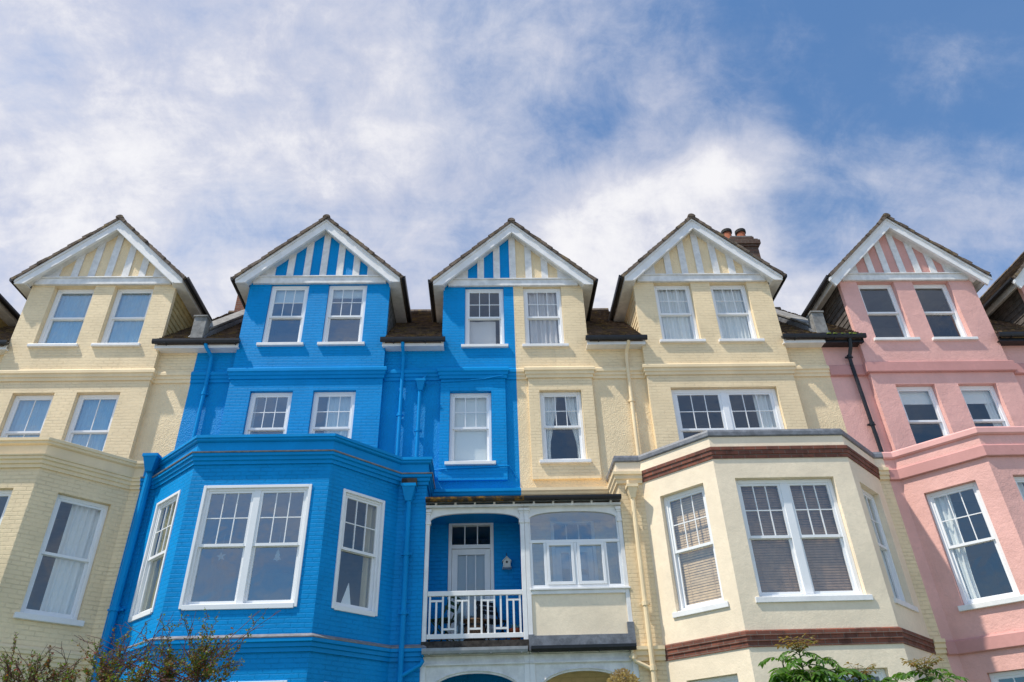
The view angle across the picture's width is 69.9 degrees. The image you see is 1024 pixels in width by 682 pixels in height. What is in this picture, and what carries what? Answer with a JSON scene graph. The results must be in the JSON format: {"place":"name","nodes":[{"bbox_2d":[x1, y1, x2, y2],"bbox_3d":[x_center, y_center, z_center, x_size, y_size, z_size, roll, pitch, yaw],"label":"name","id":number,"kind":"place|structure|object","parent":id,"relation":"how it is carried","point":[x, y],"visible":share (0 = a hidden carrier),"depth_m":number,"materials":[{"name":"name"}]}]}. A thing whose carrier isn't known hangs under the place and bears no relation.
{"place":"outdoors","nodes":[
{"label":"outdoors","id":0,"kind":"place"},
{"bbox_2d":[0,632,85,681],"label":"shrub","id":1,"kind":"object","parent":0,"point":[34,676],"visible":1,"depth_m":5.64,"materials":[{"name":"green plant"}]},
{"bbox_2d":[71,607,280,681],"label":"shrub","id":2,"kind":"object","parent":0,"point":[105,671],"visible":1,"depth_m":5.49,"materials":[{"name":"green plant"}]},
{"bbox_2d":[0,0,1023,318],"label":"sky","id":3,"kind":"structure","parent":0,"point":[220,131],"materials":[{"name":"blue"}]},
{"bbox_2d":[607,668,639,681],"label":"dried plant","id":4,"kind":"object","parent":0,"point":[621,675],"visible":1,"depth_m":9.14,"materials":[{"name":"beige plant"}]},
{"bbox_2d":[758,633,870,681],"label":"sapling","id":5,"kind":"object","parent":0,"point":[820,673],"visible":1,"depth_m":6.08,"materials":[{"name":"green plant"}]},
{"bbox_2d":[835,653,967,681],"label":"sapling","id":6,"kind":"object","parent":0,"point":[902,676],"visible":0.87,"depth_m":6.16,"materials":[{"name":"green plant"}]},
{"label":"ground","id":7,"kind":"structure","parent":0,"visible":0},
{"bbox_2d":[0,215,233,681],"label":"yellow house","id":8,"kind":"structure","parent":7,"relation":"on","point":[98,354],"depth_m":16.51,"materials":[{"name":"beige paint"}]},
{"bbox_2d":[0,490,12,523],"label":"window","id":9,"kind":"structure","parent":8,"relation":"in","point":[3,493],"depth_m":13.28,"materials":[{"name":"white wood"}]},
{"bbox_2d":[0,395,53,437],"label":"window","id":10,"kind":"structure","parent":8,"relation":"in","point":[27,415],"depth_m":16.51,"materials":[{"name":"white glass"}]},
{"bbox_2d":[27,289,94,347],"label":"window","id":11,"kind":"structure","parent":8,"relation":"in","point":[67,314],"depth_m":17.93,"materials":[{"name":"white glass"}]},
{"bbox_2d":[13,494,108,626],"bbox_3d":[-8.090,3.952,13.272,0.342,2.237,1.110,-28,-41,34],"label":"window","id":12,"kind":"structure","parent":8,"relation":"in","point":[67,583],"depth_m":13.35,"materials":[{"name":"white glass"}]},
{"bbox_2d":[65,395,119,450],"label":"window","id":13,"kind":"structure","parent":8,"relation":"in","point":[90,424],"depth_m":16.50,"materials":[{"name":"white glass"}]},
{"bbox_2d":[91,289,153,346],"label":"window","id":14,"kind":"structure","parent":8,"relation":"in","point":[128,313],"depth_m":18.00,"materials":[{"name":"white glass"}]},
{"bbox_2d":[91,214,529,681],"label":"blue house","id":15,"kind":"structure","parent":7,"relation":"on","point":[350,416],"depth_m":15.11,"materials":[{"name":"paint"}]},
{"bbox_2d":[128,490,180,622],"bbox_3d":[-6.385,3.899,13.289,0.960,2.200,0.228,-28,-41,34],"label":"window","id":16,"kind":"structure","parent":15,"relation":"in","point":[143,604],"depth_m":13.36,"materials":[{"name":"white glass"}]},
{"bbox_2d":[217,538,225,560],"bbox_3d":[-5.113,3.649,12.935,0.160,0.466,0.008,0,-33,-2],"label":"star ornament","id":17,"kind":"object","parent":15,"relation":"hanging from","point":[220,556],"visible":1,"depth_m":12.85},
{"bbox_2d":[178,484,311,610],"bbox_3d":[-4.605,3.580,12.842,1.950,2.190,0.150,0,-33,-2],"label":"window","id":18,"kind":"structure","parent":15,"relation":"in","point":[249,546],"depth_m":12.84,"materials":[{"name":"white glass"}]},
{"bbox_2d":[243,680,286,681],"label":"window","id":19,"kind":"structure","parent":15,"relation":"in","point":[282,680],"depth_m":11.61,"materials":[{"name":"white glass"}]},
{"bbox_2d":[244,393,291,433],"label":"window","id":20,"kind":"structure","parent":15,"relation":"in","point":[249,428],"depth_m":16.60,"materials":[{"name":"white glass"}]},
{"bbox_2d":[273,534,280,560],"bbox_3d":[-4.130,3.638,12.974,0.140,0.520,0.008,0,-33,-2],"label":"tree ornament","id":21,"kind":"object","parent":15,"relation":"hanging from","point":[277,557],"visible":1,"depth_m":12.88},
{"bbox_2d":[256,286,308,346],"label":"window","id":22,"kind":"structure","parent":15,"relation":"in","point":[283,295],"depth_m":18.17,"materials":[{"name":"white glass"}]},
{"bbox_2d":[309,392,355,438],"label":"window","id":23,"kind":"structure","parent":15,"relation":"in","point":[340,406],"depth_m":16.70,"materials":[{"name":"white glass"}]},
{"bbox_2d":[317,286,366,345],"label":"window","id":24,"kind":"structure","parent":15,"relation":"in","point":[335,292],"depth_m":18.17,"materials":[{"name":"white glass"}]},
{"bbox_2d":[341,583,350,604],"bbox_3d":[-2.935,4.513,12.942,0.028,0.470,0.269,-28,-41,34],"label":"toy sailboat","id":25,"kind":"object","parent":15,"relation":"on","point":[346,598],"visible":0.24,"depth_m":12.93,"materials":[{"name":"white paint"}]},
{"bbox_2d":[331,488,384,616],"bbox_3d":[-2.839,3.876,13.408,0.227,2.170,0.970,-28,-41,34],"label":"window","id":26,"kind":"structure","parent":15,"relation":"in","point":[371,552],"depth_m":13.50,"materials":[{"name":"white glass"}]},
{"bbox_2d":[428,597,461,641],"bbox_3d":[-1.273,5.268,13.730,0.544,0.889,0.432,-14,-35,18],"label":"folding chair","id":27,"kind":"object","parent":15,"relation":"on","point":[439,620],"visible":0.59,"depth_m":13.74,"materials":[{"name":"green paint"}]},
{"bbox_2d":[445,393,495,465],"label":"window","id":28,"kind":"structure","parent":15,"relation":"in","point":[470,430],"depth_m":16.66,"materials":[{"name":"white glass"}]},
{"bbox_2d":[447,523,494,640],"bbox_3d":[-0.823,4.911,14.714,0.930,2.590,0.190,0,-33,-2],"label":"door","id":29,"kind":"structure","parent":15,"relation":"in","point":[469,566],"depth_m":14.90,"materials":[{"name":"white paint"}]},
{"bbox_2d":[463,618,486,640],"bbox_3d":[-0.697,5.434,13.623,0.480,0.445,0.480,0,-33,-2],"label":"barrel table","id":30,"kind":"object","parent":15,"relation":"on","point":[471,622],"visible":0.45,"depth_m":13.54,"materials":[{"name":"brown wood"}]},
{"bbox_2d":[477,602,480,617],"bbox_3d":[-0.626,5.085,13.803,0.080,0.330,0.080,0,-33,-2],"label":"bottle","id":31,"kind":"object","parent":30,"relation":"on","point":[478,612],"visible":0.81,"depth_m":13.77,"materials":[{"name":"glass"}]},
{"bbox_2d":[461,289,507,347],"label":"window","id":32,"kind":"structure","parent":15,"relation":"in","point":[477,334],"depth_m":18.33,"materials":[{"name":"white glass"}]},
{"bbox_2d":[476,601,506,639],"bbox_3d":[-0.374,5.377,13.943,0.432,0.889,0.544,18,-38,-28],"label":"folding chair","id":33,"kind":"object","parent":15,"relation":"on","point":[491,621],"visible":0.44,"depth_m":14.12,"materials":[{"name":"metal"}]},
{"bbox_2d":[502,553,510,568],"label":"bird house","id":34,"kind":"structure","parent":15,"relation":"attached to","point":[506,561],"depth_m":14.81,"materials":[{"name":"white paint"}]},
{"bbox_2d":[509,624,520,639],"bbox_3d":[0.059,5.374,13.472,0.260,0.338,0.256,0,-33,-2],"label":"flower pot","id":35,"kind":"object","parent":15,"relation":"on","point":[516,629],"visible":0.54,"depth_m":13.39,"materials":[{"name":"ceramic"}]},
{"bbox_2d":[511,213,955,681],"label":"cream house","id":36,"kind":"structure","parent":7,"relation":"on","point":[705,483],"depth_m":14.46,"materials":[{"name":"paint"}]},
{"bbox_2d":[522,289,568,347],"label":"window","id":37,"kind":"structure","parent":36,"relation":"in","point":[543,320],"depth_m":18.43,"materials":[{"name":"white glass"}]},
{"bbox_2d":[539,392,591,463],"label":"window","id":38,"kind":"structure","parent":36,"relation":"in","point":[573,404],"depth_m":16.82,"materials":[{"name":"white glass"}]},
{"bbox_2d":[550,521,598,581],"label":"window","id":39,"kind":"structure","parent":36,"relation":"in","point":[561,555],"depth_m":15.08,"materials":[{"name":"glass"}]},
{"bbox_2d":[529,517,624,587],"bbox_3d":[1.217,3.983,14.164,1.760,1.564,0.075,0,-33,-2],"label":"porch window","id":40,"kind":"structure","parent":36,"relation":"in","point":[574,544],"depth_m":13.98,"materials":[{"name":"white glass"}]},
{"bbox_2d":[654,286,705,342],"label":"window","id":41,"kind":"structure","parent":36,"relation":"in","point":[677,320],"depth_m":18.48,"materials":[{"name":"white glass"}]},
{"bbox_2d":[663,485,728,617],"bbox_3d":[3.369,3.874,13.600,1.130,2.287,0.276,-28,-41,34],"label":"window","id":42,"kind":"structure","parent":36,"relation":"in","point":[686,609],"depth_m":13.68,"materials":[{"name":"white glass"}]},
{"bbox_2d":[690,675,738,681],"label":"window","id":43,"kind":"structure","parent":36,"relation":"in","point":[733,678],"depth_m":12.31,"materials":[{"name":"white glass"}]},
{"bbox_2d":[671,389,784,439],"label":"window","id":44,"kind":"structure","parent":36,"relation":"in","point":[766,404],"depth_m":17.05,"materials":[{"name":"white glass"}]},
{"bbox_2d":[710,285,764,342],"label":"window","id":45,"kind":"structure","parent":36,"relation":"in","point":[731,304],"depth_m":18.55,"materials":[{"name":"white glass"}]},
{"bbox_2d":[735,479,873,602],"bbox_3d":[5.147,3.570,13.239,2.040,2.267,0.276,0,-33,-2],"label":"window","id":46,"kind":"structure","parent":36,"relation":"in","point":[800,565],"depth_m":13.29,"materials":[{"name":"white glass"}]},
{"bbox_2d":[775,669,885,680],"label":"window","id":47,"kind":"structure","parent":36,"relation":"in","point":[881,675],"depth_m":12.05,"materials":[{"name":"white glass"}]},
{"bbox_2d":[862,489,918,612],"bbox_3d":[6.908,3.864,13.738,0.320,2.257,1.140,-28,-41,34],"label":"window","id":48,"kind":"structure","parent":36,"relation":"in","point":[900,600],"depth_m":13.93,"materials":[{"name":"white glass"}]},
{"bbox_2d":[775,213,1023,681],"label":"pink house","id":49,"kind":"structure","parent":7,"relation":"on","point":[922,347],"depth_m":17.40,"materials":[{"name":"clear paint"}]},
{"bbox_2d":[857,285,920,340],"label":"window","id":50,"kind":"structure","parent":49,"relation":"in","point":[897,313],"depth_m":18.65,"materials":[{"name":"white glass"}]},
{"bbox_2d":[896,386,949,435],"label":"window","id":51,"kind":"structure","parent":49,"relation":"in","point":[908,395],"depth_m":17.37,"materials":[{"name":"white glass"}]},
{"bbox_2d":[913,285,978,340],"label":"window","id":52,"kind":"structure","parent":49,"relation":"in","point":[964,337],"depth_m":18.70,"materials":[{"name":"white glass"}]},
{"bbox_2d":[926,482,1023,611],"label":"window","id":53,"kind":"structure","parent":49,"relation":"in","point":[940,503],"depth_m":13.92,"materials":[{"name":"white glass"}]},
{"bbox_2d":[959,386,1009,425],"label":"window","id":54,"kind":"structure","parent":49,"relation":"in","point":[986,395],"depth_m":17.41,"materials":[{"name":"white glass"}]},
{"bbox_2d":[989,669,1023,681],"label":"window","id":55,"kind":"structure","parent":49,"relation":"in","point":[994,677],"depth_m":12.72,"materials":[{"name":"white wood"}]},
{"bbox_2d":[1014,477,1023,500],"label":"window","id":56,"kind":"structure","parent":49,"relation":"in","point":[1019,480],"depth_m":13.99,"materials":[{"name":"white wood"}]}
]}

